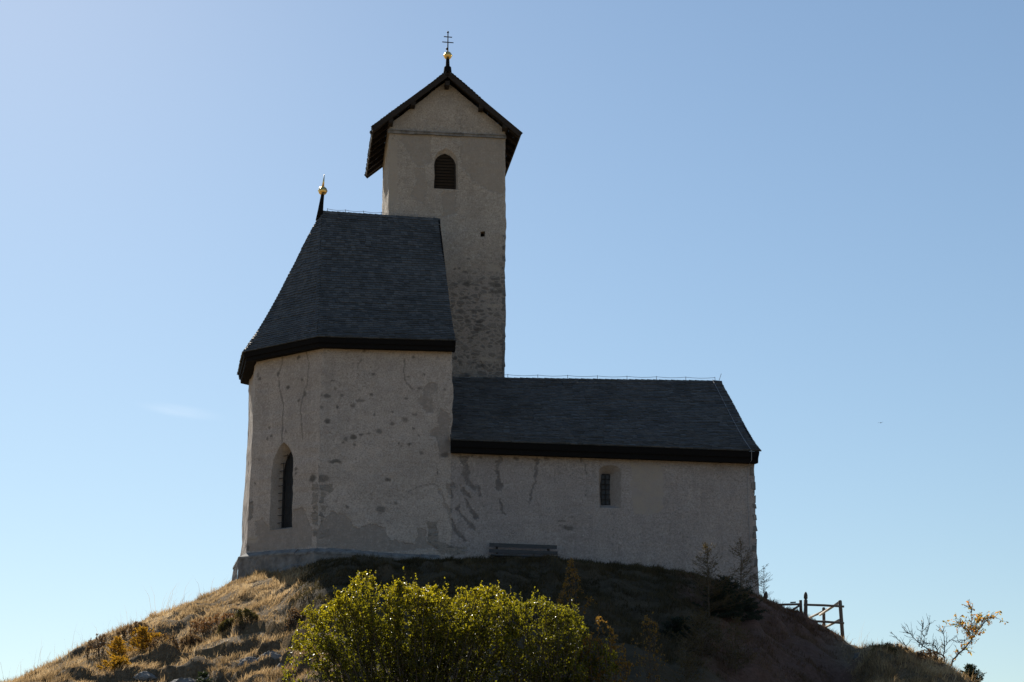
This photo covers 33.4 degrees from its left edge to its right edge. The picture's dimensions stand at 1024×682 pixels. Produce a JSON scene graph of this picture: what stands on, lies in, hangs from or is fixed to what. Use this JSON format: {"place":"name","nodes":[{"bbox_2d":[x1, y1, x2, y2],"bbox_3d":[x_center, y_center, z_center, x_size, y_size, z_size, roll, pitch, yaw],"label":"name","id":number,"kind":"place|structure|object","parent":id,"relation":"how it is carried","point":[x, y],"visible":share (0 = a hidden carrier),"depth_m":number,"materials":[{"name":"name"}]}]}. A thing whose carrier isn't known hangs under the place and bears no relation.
{"place":"outdoors","nodes":[
{"label":"outdoors","id":0,"kind":"place"},
{"bbox_2d":[0,552,980,681],"bbox_3d":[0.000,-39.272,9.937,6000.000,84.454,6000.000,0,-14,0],"label":"hill","id":1,"kind":"structure","parent":0,"point":[809,649],"depth_m":44.41,"materials":[{"name":"plant"}]},
{"bbox_2d":[84,633,124,657],"bbox_3d":[-10.874,8.217,45.556,1.079,0.839,0.931,0,-14,0],"label":"heath clump","id":2,"kind":"object","parent":1,"relation":"on","point":[101,640],"visible":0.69,"depth_m":45.49,"materials":[{"name":"brown plant"}]},
{"bbox_2d":[96,654,136,670],"bbox_3d":[-9.966,8.113,42.963,1.034,0.482,1.116,0,-14,0],"label":"larch seedling","id":3,"kind":"object","parent":1,"relation":"on","point":[115,661],"visible":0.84,"depth_m":42.86,"materials":[{"name":"yellow plant"}]},
{"bbox_2d":[103,635,133,657],"bbox_3d":[-10.353,8.066,44.822,0.736,0.696,0.932,10,-17,-35],"label":"larch seedling","id":4,"kind":"object","parent":1,"relation":"on","point":[117,644],"visible":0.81,"depth_m":44.80,"materials":[{"name":"yellow plant"}]},
{"bbox_2d":[116,621,148,638],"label":"heath clump","id":5,"kind":"object","parent":1,"relation":"on","point":[124,632],"visible":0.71,"depth_m":46.64,"materials":[{"name":"brown plant"}]},
{"bbox_2d":[125,625,153,652],"bbox_3d":[-9.788,7.900,45.082,0.988,0.841,0.708,0,-14,0],"label":"larch seedling","id":6,"kind":"object","parent":1,"relation":"on","point":[141,633],"visible":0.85,"depth_m":44.98,"materials":[{"name":"yellow plant"}]},
{"bbox_2d":[133,671,156,681],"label":"rock","id":7,"kind":"object","parent":1,"relation":"on","point":[144,676],"visible":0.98,"depth_m":41.90,"materials":[{"name":"stone"}]},
{"bbox_2d":[131,628,158,642],"bbox_3d":[-9.889,8.017,46.266,0.887,0.468,0.679,-2,-14,8],"label":"rock","id":8,"kind":"object","parent":1,"relation":"on","point":[156,631],"visible":0.23,"depth_m":46.12,"materials":[{"name":"stone"}]},
{"bbox_2d":[144,630,168,643],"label":"larch seedling","id":9,"kind":"object","parent":1,"relation":"on","point":[155,635],"visible":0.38,"depth_m":45.25,"materials":[{"name":"yellow plant"}]},
{"bbox_2d":[147,633,181,652],"bbox_3d":[-8.982,7.834,43.981,0.905,0.639,0.748,0,-14,0],"label":"heath clump","id":10,"kind":"object","parent":1,"relation":"on","point":[153,643],"visible":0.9,"depth_m":43.90,"materials":[{"name":"brown plant"}]},
{"bbox_2d":[0,562,341,681],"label":"grass","id":11,"kind":"structure","parent":1,"relation":"on","point":[253,578],"depth_m":45.93,"materials":[{"name":"brown plant"}]},
{"bbox_2d":[171,677,195,681],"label":"rock","id":12,"kind":"object","parent":1,"relation":"on","point":[181,679],"visible":0.95,"depth_m":40.76,"materials":[{"name":"stone"}]},
{"bbox_2d":[179,634,204,647],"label":"heath clump","id":13,"kind":"object","parent":1,"relation":"on","point":[191,638],"visible":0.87,"depth_m":44.52,"materials":[{"name":"brown plant"}]},
{"bbox_2d":[196,670,212,681],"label":"spruce seedling","id":14,"kind":"object","parent":1,"relation":"on","point":[204,674],"visible":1,"depth_m":40.46,"materials":[{"name":"green plant"}]},
{"bbox_2d":[189,613,233,634],"bbox_3d":[-7.997,7.701,45.718,1.266,0.871,1.044,0,-14,0],"label":"heath clump","id":15,"kind":"object","parent":1,"relation":"on","point":[202,627],"visible":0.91,"depth_m":45.53,"materials":[{"name":"brown plant"}]},
{"bbox_2d":[217,618,234,635],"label":"heath clump","id":16,"kind":"object","parent":1,"relation":"on","point":[225,624],"visible":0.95,"depth_m":44.73,"materials":[{"name":"green plant"}]},
{"bbox_2d":[233,607,258,631],"bbox_3d":[-6.884,7.237,44.178,0.682,0.652,0.678,0,-14,0],"label":"heath clump","id":17,"kind":"object","parent":1,"relation":"on","point":[239,615],"visible":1,"depth_m":44.08,"materials":[{"name":"green plant"}]},
{"bbox_2d":[237,657,256,667],"bbox_3d":[-6.346,7.866,41.369,0.616,0.433,0.617,12,-19,-40],"label":"rock","id":18,"kind":"object","parent":1,"relation":"on","point":[247,660],"visible":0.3,"depth_m":41.21,"materials":[{"name":"stone"}]},
{"bbox_2d":[256,651,282,661],"bbox_3d":[-5.701,7.562,40.511,0.542,0.410,0.784,13,-19,-42],"label":"rock","id":19,"kind":"object","parent":1,"relation":"on","point":[274,654],"visible":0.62,"depth_m":40.39,"materials":[{"name":"stone"}]},
{"bbox_2d":[282,656,301,681],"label":"leafy sapling","id":20,"kind":"object","parent":1,"relation":"on","point":[286,677],"visible":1,"depth_m":33.59,"materials":[{"name":"green plant"}]},
{"bbox_2d":[279,564,304,571],"bbox_3d":[-6.465,7.056,51.583,1.358,0.659,0.613,0,-14,-1],"label":"rock","id":21,"kind":"object","parent":1,"relation":"on","point":[288,566],"visible":0.23,"depth_m":51.52,"materials":[{"name":"stone"}]},
{"bbox_2d":[283,607,305,631],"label":"heath clump","id":22,"kind":"object","parent":1,"relation":"on","point":[292,612],"visible":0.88,"depth_m":42.50,"materials":[{"name":"brown plant"}]},
{"bbox_2d":[281,566,529,681],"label":"leafy shrub","id":23,"kind":"object","parent":1,"relation":"on","point":[401,656],"visible":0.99,"depth_m":33.15,"materials":[{"name":"green plant"}]},
{"bbox_2d":[232,31,760,594],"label":"church","id":24,"kind":"structure","parent":1,"relation":"on","point":[394,411],"depth_m":53.97,"materials":[{"name":"paint"}]},
{"bbox_2d":[278,452,292,527],"bbox_3d":[-6.974,4.615,53.663,0.880,2.580,0.189,-11,-18,36],"label":"lancet window","id":25,"kind":"structure","parent":24,"relation":"in","point":[287,491],"depth_m":53.75,"materials":[{"name":"glass"}]},
{"bbox_2d":[434,154,455,188],"bbox_3d":[-2.412,-6.078,60.974,0.880,1.500,0.110,2,-14,-7],"label":"louvre window","id":26,"kind":"structure","parent":24,"relation":"in","point":[444,165],"depth_m":60.97,"materials":[{"name":"brown wood"}]},
{"bbox_2d":[601,474,610,504],"bbox_3d":[2.954,4.699,53.974,0.310,1.020,0.052,2,-14,-7],"label":"small window","id":27,"kind":"structure","parent":24,"relation":"in","point":[605,478],"depth_m":53.99,"materials":[{"name":"glass"}]},
{"bbox_2d":[489,543,558,558],"bbox_3d":[0.379,6.556,52.328,2.127,0.761,0.552,2,-14,-7],"label":"bench","id":28,"kind":"object","parent":1,"relation":"on","point":[497,550],"visible":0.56,"depth_m":52.55,"materials":[{"name":"grey wood"}]},
{"bbox_2d":[488,587,620,681],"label":"leafy shrub","id":29,"kind":"object","parent":1,"relation":"on","point":[551,668],"visible":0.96,"depth_m":32.60,"materials":[{"name":"green plant"}]},
{"bbox_2d":[556,558,596,634],"bbox_3d":[1.388,6.295,41.561,1.112,2.090,0.858,-12,-18,39],"label":"birch sapling","id":30,"kind":"object","parent":1,"relation":"on","point":[563,591],"visible":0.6,"depth_m":41.58,"materials":[{"name":"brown plant"}]},
{"bbox_2d":[567,615,638,681],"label":"browning shrub","id":31,"kind":"object","parent":1,"relation":"on","point":[627,665],"visible":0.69,"depth_m":33.05,"materials":[{"name":"brown plant"}]},
{"bbox_2d":[657,616,720,646],"bbox_3d":[4.453,7.511,44.035,1.702,0.855,1.620,-13,-19,43],"label":"spruce sapling","id":32,"kind":"object","parent":1,"relation":"on","point":[676,622],"visible":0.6,"depth_m":43.84,"materials":[{"name":"green plant"}]},
{"bbox_2d":[669,542,747,615],"bbox_3d":[5.518,6.532,46.743,1.668,2.136,2.220,11,-18,-37],"label":"larch sapling","id":33,"kind":"object","parent":1,"relation":"on","point":[719,602],"visible":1,"depth_m":46.69,"materials":[{"name":"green plant"}]},
{"bbox_2d":[692,575,764,620],"bbox_3d":[6.006,7.152,47.229,2.044,1.355,2.265,-13,-19,41],"label":"spruce sapling","id":34,"kind":"object","parent":1,"relation":"on","point":[731,612],"visible":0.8,"depth_m":46.87,"materials":[{"name":"green plant"}]},
{"bbox_2d":[721,538,772,604],"bbox_3d":[6.581,6.623,48.381,1.561,2.160,1.918,0,-14,0],"label":"larch sapling","id":35,"kind":"object","parent":1,"relation":"on","point":[743,568],"visible":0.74,"depth_m":48.34,"materials":[{"name":"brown plant"}]},
{"bbox_2d":[735,592,770,620],"bbox_3d":[6.520,7.605,48.677,1.400,0.900,1.308,8,-16,-29],"label":"spruce sapling","id":36,"kind":"object","parent":1,"relation":"on","point":[758,612],"visible":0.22,"depth_m":48.45,"materials":[{"name":"green plant"}]},
{"bbox_2d":[663,570,857,681],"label":"grass","id":37,"kind":"structure","parent":1,"relation":"on","point":[797,633],"depth_m":47.00,"materials":[{"name":"brown plant"}]},
{"bbox_2d":[782,600,802,611],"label":"rail fence","id":38,"kind":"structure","parent":1,"relation":"on","point":[799,604],"depth_m":54.85,"materials":[{"name":"brown wood"}]},
{"bbox_2d":[804,592,807,615],"bbox_3d":[9.386,8.631,54.551,0.169,1.220,0.126,0,-14,0],"label":"gate post","id":39,"kind":"object","parent":1,"relation":"on","point":[805,602],"visible":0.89,"depth_m":54.56,"materials":[{"name":"brown wood"}]},
{"bbox_2d":[807,600,844,638],"bbox_3d":[9.975,9.480,56.871,1.282,1.236,5.088,0,-14,0],"label":"rail fence","id":40,"kind":"object","parent":1,"relation":"on","point":[836,604],"visible":0.83,"depth_m":54.54,"materials":[{"name":"brown wood"}]},
{"bbox_2d":[870,644,898,655],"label":"heath clump","id":41,"kind":"object","parent":1,"relation":"on","point":[885,649],"visible":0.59,"depth_m":46.75,"materials":[{"name":"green plant"}]},
{"bbox_2d":[884,642,916,657],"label":"heath clump","id":42,"kind":"object","parent":1,"relation":"on","point":[896,644],"visible":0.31,"depth_m":47.86,"materials":[{"name":"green plant"}]},
{"bbox_2d":[836,630,979,681],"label":"grass","id":43,"kind":"structure","parent":1,"relation":"on","point":[883,664],"depth_m":44.85,"materials":[{"name":"brown plant"}]},
{"bbox_2d":[917,648,942,660],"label":"heath clump","id":44,"kind":"object","parent":1,"relation":"on","point":[923,653],"visible":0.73,"depth_m":47.21,"materials":[{"name":"brown plant"}]},
{"bbox_2d":[890,599,1008,664],"bbox_3d":[12.195,8.357,47.574,3.225,2.268,0.997,0,-14,0],"label":"bare shrub","id":45,"kind":"object","parent":1,"relation":"on","point":[973,630],"visible":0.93,"depth_m":47.59,"materials":[{"name":"orange plant"}]},
{"bbox_2d":[961,663,986,681],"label":"spruce sapling","id":46,"kind":"object","parent":1,"relation":"on","point":[970,668],"visible":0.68,"depth_m":47.08,"materials":[{"name":"green plant"}]},
{"bbox_2d":[0,0,1023,681],"label":"sky","id":47,"kind":"structure","parent":0,"point":[815,208],"materials":[{"name":"blue"}]},
{"bbox_2d":[630,612,667,681],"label":"twiggy sapling","id":48,"kind":"object","parent":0,"point":[655,664],"visible":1,"depth_m":34.33,"materials":[{"name":"brown plant"}]},
{"bbox_2d":[663,608,742,655],"bbox_3d":[4.739,7.308,42.670,1.970,1.275,1.800,0,-14,0],"label":"larch sapling","id":49,"kind":"object","parent":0,"point":[698,631],"visible":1,"depth_m":42.43,"materials":[{"name":"brown plant"}]},
{"bbox_2d":[716,616,763,674],"bbox_3d":[5.584,7.558,42.398,1.021,1.468,1.414,4,-15,-17],"label":"larch sapling","id":50,"kind":"object","parent":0,"point":[735,653],"visible":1,"depth_m":42.41,"materials":[{"name":"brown plant"}]},
{"bbox_2d":[759,566,772,597],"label":"larch sapling","id":51,"kind":"object","parent":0,"point":[763,589],"visible":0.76,"depth_m":55.51,"materials":[{"name":"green plant"}]}
]}

